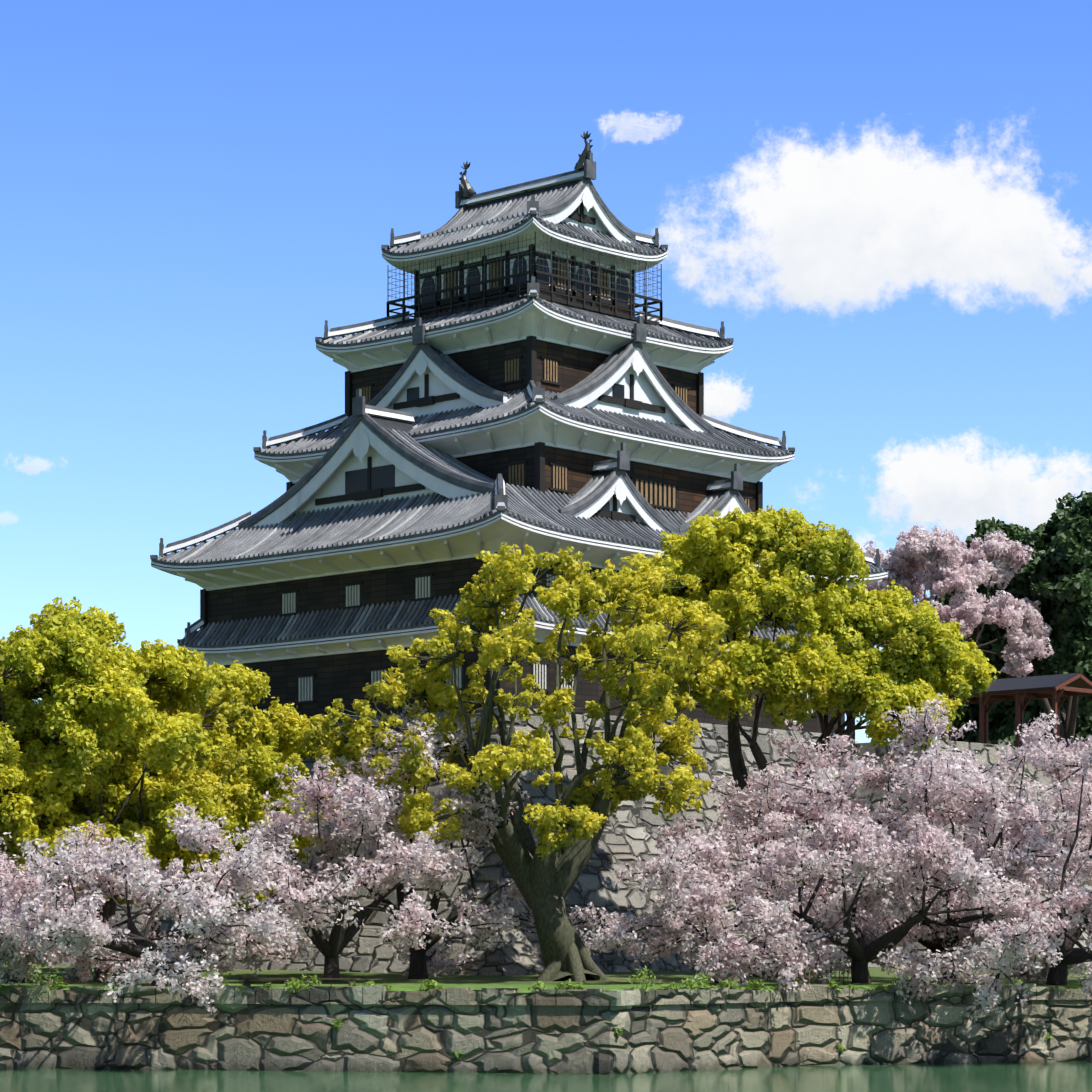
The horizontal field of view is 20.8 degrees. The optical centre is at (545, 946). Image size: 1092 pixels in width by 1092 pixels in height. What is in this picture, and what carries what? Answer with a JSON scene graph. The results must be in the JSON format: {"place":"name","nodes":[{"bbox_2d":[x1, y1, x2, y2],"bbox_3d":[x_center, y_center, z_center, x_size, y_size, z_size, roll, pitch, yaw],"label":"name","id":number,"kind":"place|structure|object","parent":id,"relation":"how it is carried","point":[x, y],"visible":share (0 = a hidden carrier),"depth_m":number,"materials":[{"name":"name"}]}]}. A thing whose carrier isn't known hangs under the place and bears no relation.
{"place":"outdoors","nodes":[
{"label":"outdoors","id":0,"kind":"place"},
{"bbox_2d":[0,514,15,521],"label":"cloud","id":1,"kind":"structure","parent":0,"point":[3,518],"depth_m":1795.00,"materials":[{"name":"white"}]},
{"bbox_2d":[0,637,38,802],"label":"camphor tree","id":2,"kind":"object","parent":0,"point":[8,695],"visible":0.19,"depth_m":103.11,"materials":[{"name":"plant"}]},
{"bbox_2d":[17,457,49,474],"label":"cloud","id":3,"kind":"structure","parent":0,"point":[36,466],"depth_m":1795.19,"materials":[{"name":"white"}]},
{"bbox_2d":[0,959,1089,984],"bbox_3d":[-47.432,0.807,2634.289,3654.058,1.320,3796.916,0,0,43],"label":"ground","id":4,"kind":"structure","parent":0,"point":[618,978],"depth_m":108.05,"materials":[{"name":"green plant"}]},
{"bbox_2d":[0,616,151,982],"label":"camphor tree","id":5,"kind":"object","parent":4,"relation":"on","point":[76,645],"depth_m":99.82,"materials":[{"name":"plant"}]},
{"bbox_2d":[0,820,193,986],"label":"cherry tree","id":6,"kind":"object","parent":4,"relation":"on","point":[15,889],"depth_m":97.43,"materials":[{"name":"pink plant"}]},
{"bbox_2d":[0,596,238,982],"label":"camphor tree","id":7,"kind":"object","parent":4,"relation":"on","point":[183,737],"depth_m":101.44,"materials":[{"name":"plant"}]},
{"bbox_2d":[13,677,256,940],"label":"camphor tree","id":8,"kind":"object","parent":4,"relation":"on","point":[216,784],"depth_m":107.08,"materials":[{"name":"plant"}]},
{"bbox_2d":[0,802,363,1014],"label":"cherry tree","id":9,"kind":"object","parent":4,"relation":"on","point":[261,931],"depth_m":92.83,"materials":[{"name":"pink plant"}]},
{"bbox_2d":[140,660,315,971],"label":"camphor tree","id":10,"kind":"object","parent":4,"relation":"on","point":[270,760],"depth_m":113.79,"materials":[{"name":"plant"}]},
{"bbox_2d":[239,978,297,985],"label":"bench","id":11,"kind":"object","parent":4,"relation":"on","point":[247,982],"visible":0.56,"depth_m":92.85,"materials":[{"name":"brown wood"}]},
{"bbox_2d":[220,723,356,878],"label":"camphor tree","id":12,"kind":"object","parent":4,"relation":"on","point":[300,845],"depth_m":118.28,"materials":[{"name":"plant"}]},
{"bbox_2d":[172,762,518,981],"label":"cherry tree","id":13,"kind":"object","parent":4,"relation":"on","point":[444,865],"depth_m":98.17,"materials":[{"name":"pink plant"}]},
{"bbox_2d":[277,702,621,978],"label":"cherry tree","id":14,"kind":"object","parent":4,"relation":"on","point":[464,801],"depth_m":104.50,"materials":[{"name":"pink plant"}]},
{"bbox_2d":[301,542,734,981],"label":"camphor tree","id":15,"kind":"object","parent":4,"relation":"on","point":[563,593],"depth_m":101.99,"materials":[{"name":"plant"}]},
{"bbox_2d":[27,963,1051,1060],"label":"grass","id":16,"kind":"structure","parent":4,"relation":"on","point":[429,984],"depth_m":91.69,"materials":[{"name":"green plant"}]},
{"bbox_2d":[0,981,1091,1074],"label":"moat wall","id":17,"kind":"structure","parent":4,"relation":"on","point":[507,1028],"depth_m":92.24,"materials":[{"name":"stone"}]},
{"bbox_2d":[29,706,1091,975],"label":"stone base","id":18,"kind":"object","parent":4,"relation":"on","point":[629,832],"visible":0.19,"depth_m":116.87,"materials":[{"name":"grey stone"}]},
{"bbox_2d":[150,131,888,733],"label":"castle keep","id":19,"kind":"structure","parent":18,"relation":"on","point":[528,377],"depth_m":124.47,"materials":[{"name":"black wood"}]},
{"bbox_2d":[863,524,1053,739],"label":"cherry tree","id":20,"kind":"object","parent":18,"relation":"on","point":[919,550],"depth_m":152.41,"materials":[{"name":"pink plant"}]},
{"bbox_2d":[944,673,1091,746],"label":"pavilion","id":21,"kind":"structure","parent":18,"relation":"on","point":[1020,690],"depth_m":138.93,"materials":[{"name":"brown wood"}]},
{"bbox_2d":[569,829,847,986],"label":"cherry tree","id":22,"kind":"object","parent":4,"relation":"on","point":[700,896],"depth_m":97.07,"materials":[{"name":"pink plant"}]},
{"bbox_2d":[634,718,920,980],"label":"cherry tree","id":23,"kind":"object","parent":4,"relation":"on","point":[740,798],"depth_m":103.95,"materials":[{"name":"pink plant"}]},
{"bbox_2d":[613,504,999,977],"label":"camphor tree","id":24,"kind":"object","parent":4,"relation":"on","point":[872,692],"depth_m":107.52,"materials":[{"name":"plant"}]},
{"bbox_2d":[786,964,847,984],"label":"bamboo fence","id":25,"kind":"object","parent":4,"relation":"on","point":[817,977],"visible":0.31,"depth_m":98.00,"materials":[{"name":"brown wood"}]},
{"bbox_2d":[626,740,1060,991],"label":"cherry tree","id":26,"kind":"object","parent":4,"relation":"on","point":[861,865],"depth_m":97.18,"materials":[{"name":"pink plant"}]},
{"bbox_2d":[745,693,1091,981],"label":"cherry tree","id":27,"kind":"object","parent":4,"relation":"on","point":[1057,865],"depth_m":101.88,"materials":[{"name":"pink plant"}]},
{"bbox_2d":[833,735,1091,1025],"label":"cherry tree","id":28,"kind":"object","parent":4,"relation":"on","point":[992,813],"depth_m":97.81,"materials":[{"name":"pink plant"}]},
{"bbox_2d":[989,747,1091,983],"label":"cherry tree","id":29,"kind":"object","parent":4,"relation":"on","point":[1075,798],"depth_m":103.51,"materials":[{"name":"pink plant"}]},
{"bbox_2d":[0,1061,1091,1091],"bbox_3d":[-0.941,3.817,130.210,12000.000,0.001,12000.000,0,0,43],"label":"moat water","id":30,"kind":"structure","parent":0,"point":[1072,1076],"depth_m":84.83,"materials":[{"name":"green liquid"}]},
{"bbox_2d":[0,0,1091,913],"label":"sky","id":31,"kind":"structure","parent":0,"point":[190,190],"materials":[{"name":"blue"}]},
{"bbox_2d":[598,112,680,143],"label":"cloud","id":32,"kind":"structure","parent":0,"point":[627,131],"depth_m":1799.40,"materials":[{"name":"white"}]},
{"bbox_2d":[704,374,750,421],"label":"cloud","id":33,"kind":"structure","parent":0,"point":[724,399],"depth_m":1800.01,"materials":[{"name":"white"}]},
{"bbox_2d":[658,127,1060,315],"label":"cloud","id":34,"kind":"structure","parent":0,"point":[808,215],"depth_m":1800.68,"materials":[{"name":"white"}]},
{"bbox_2d":[856,534,887,557],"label":"cloud","id":35,"kind":"structure","parent":0,"point":[861,541],"depth_m":1801.02,"materials":[{"name":"white"}]},
{"bbox_2d":[845,556,926,738],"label":"cherry tree","id":36,"kind":"object","parent":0,"point":[917,591],"depth_m":152.93,"materials":[{"name":"pink plant"}]},
{"bbox_2d":[799,432,1091,540],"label":"cloud","id":37,"kind":"structure","parent":0,"point":[962,489],"depth_m":1801.74,"materials":[{"name":"white"}]},
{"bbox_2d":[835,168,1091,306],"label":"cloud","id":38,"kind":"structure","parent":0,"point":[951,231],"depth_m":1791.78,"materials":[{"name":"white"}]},
{"bbox_2d":[912,596,1091,750],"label":"evergreen tree","id":39,"kind":"object","parent":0,"point":[999,732],"depth_m":177.88,"materials":[{"name":"green plant"}]},
{"bbox_2d":[943,491,1091,748],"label":"evergreen tree","id":40,"kind":"object","parent":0,"point":[1060,544],"depth_m":158.46,"materials":[{"name":"green plant"}]}
]}

